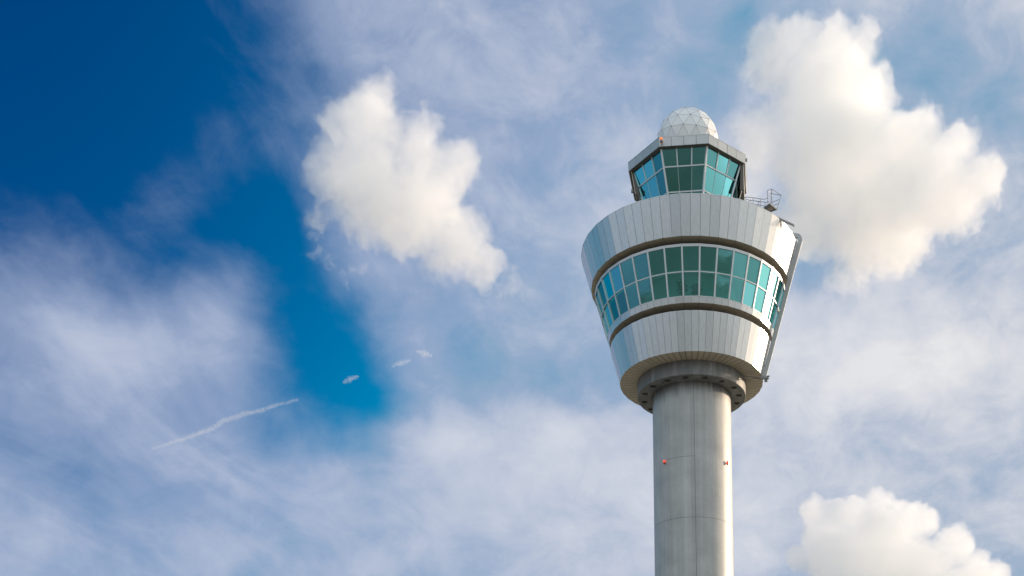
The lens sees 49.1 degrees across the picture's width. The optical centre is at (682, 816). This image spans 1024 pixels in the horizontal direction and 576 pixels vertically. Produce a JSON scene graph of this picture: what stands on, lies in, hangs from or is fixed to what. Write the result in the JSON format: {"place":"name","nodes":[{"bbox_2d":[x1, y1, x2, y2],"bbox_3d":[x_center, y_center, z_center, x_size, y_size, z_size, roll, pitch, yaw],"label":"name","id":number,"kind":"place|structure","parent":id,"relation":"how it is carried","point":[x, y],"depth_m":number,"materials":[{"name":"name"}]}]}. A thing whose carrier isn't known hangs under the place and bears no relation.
{"place":"outdoors","nodes":[
{"label":"outdoors","id":0,"kind":"place"},
{"bbox_2d":[0,0,1023,575],"label":"sky","id":1,"kind":"structure","parent":0,"point":[287,287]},
{"bbox_2d":[581,107,802,575],"bbox_3d":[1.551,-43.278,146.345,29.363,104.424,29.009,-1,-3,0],"label":"control tower","id":2,"kind":"structure","parent":0,"point":[691,370],"depth_m":141.27,"materials":[{"name":"concrete"},{"name":"aluminium"},{"name":"glass"}]},
{"bbox_2d":[595,292,608,337],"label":"window","id":3,"kind":"structure","parent":2,"relation":"in","point":[596,297],"depth_m":146.20,"materials":[{"name":"teal glass"}]},
{"bbox_2d":[596,305,608,344],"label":"window","id":4,"kind":"structure","parent":2,"relation":"in","point":[596,305],"depth_m":148.44,"materials":[{"name":"grey metal"}]},
{"bbox_2d":[596,282,612,329],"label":"window","id":5,"kind":"structure","parent":2,"relation":"in","point":[600,290],"depth_m":143.91,"materials":[{"name":"teal glass"}]},
{"bbox_2d":[601,273,618,322],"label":"window","id":6,"kind":"structure","parent":2,"relation":"in","point":[606,282],"depth_m":141.96,"materials":[{"name":"teal glass"}]},
{"bbox_2d":[608,265,627,316],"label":"window","id":7,"kind":"structure","parent":2,"relation":"in","point":[615,275],"depth_m":140.10,"materials":[{"name":"teal glass"}]},
{"bbox_2d":[619,264,639,310],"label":"window","id":8,"kind":"structure","parent":2,"relation":"in","point":[621,272],"depth_m":139.01,"materials":[{"name":"grey metal"}]},
{"bbox_2d":[632,257,652,304],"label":"window","id":9,"kind":"structure","parent":2,"relation":"in","point":[636,280],"depth_m":137.66,"materials":[{"name":"grey metal"}]},
{"bbox_2d":[634,157,666,199],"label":"cab window","id":10,"kind":"structure","parent":2,"relation":"in","point":[645,176],"depth_m":144.72,"materials":[{"name":"teal glass"}]},
{"bbox_2d":[647,252,666,300],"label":"window","id":11,"kind":"structure","parent":2,"relation":"in","point":[647,252],"depth_m":136.65,"materials":[{"name":"grey metal"}]},
{"bbox_2d":[663,248,682,297],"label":"window","id":12,"kind":"structure","parent":2,"relation":"in","point":[666,273],"depth_m":135.95,"materials":[{"name":"grey metal"}]},
{"bbox_2d":[660,147,704,194],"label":"cab window","id":13,"kind":"structure","parent":2,"relation":"in","point":[664,166],"depth_m":142.03,"materials":[{"name":"grey metal"}]},
{"bbox_2d":[681,246,698,296],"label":"window","id":14,"kind":"structure","parent":2,"relation":"in","point":[681,246],"depth_m":135.66,"materials":[{"name":"grey metal"}]},
{"bbox_2d":[698,246,714,296],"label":"window","id":15,"kind":"structure","parent":2,"relation":"in","point":[699,246],"depth_m":135.85,"materials":[{"name":"grey metal"}]},
{"bbox_2d":[702,146,735,196],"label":"cab window","id":16,"kind":"structure","parent":2,"relation":"in","point":[716,180],"depth_m":143.28,"materials":[{"name":"teal glass"}]},
{"bbox_2d":[713,248,730,299],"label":"window","id":17,"kind":"structure","parent":2,"relation":"in","point":[716,272],"depth_m":136.17,"materials":[{"name":"grey metal"}]},
{"bbox_2d":[731,164,740,198],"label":"cab window","id":18,"kind":"structure","parent":2,"relation":"in","point":[736,189],"depth_m":146.45,"materials":[{"name":"grey metal"}]},
{"bbox_2d":[728,251,744,303],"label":"window","id":19,"kind":"structure","parent":2,"relation":"in","point":[733,254],"depth_m":136.87,"materials":[{"name":"grey metal"}]},
{"bbox_2d":[741,255,756,308],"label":"window","id":20,"kind":"structure","parent":2,"relation":"in","point":[748,292],"depth_m":138.53,"materials":[{"name":"teal glass"}]},
{"bbox_2d":[752,261,770,313],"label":"window","id":21,"kind":"structure","parent":2,"relation":"in","point":[764,271],"depth_m":139.86,"materials":[{"name":"teal glass"}]},
{"bbox_2d":[761,269,773,319],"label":"window","id":22,"kind":"structure","parent":2,"relation":"in","point":[768,299],"depth_m":141.47,"materials":[{"name":"white glass"}]},
{"bbox_2d":[768,277,782,325],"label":"window","id":23,"kind":"structure","parent":2,"relation":"in","point":[779,284],"depth_m":143.39,"materials":[{"name":"white metal"}]},
{"bbox_2d":[772,285,783,331],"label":"window","id":24,"kind":"structure","parent":2,"relation":"in","point":[782,291],"depth_m":144.83,"materials":[{"name":"teal glass"}]}
]}

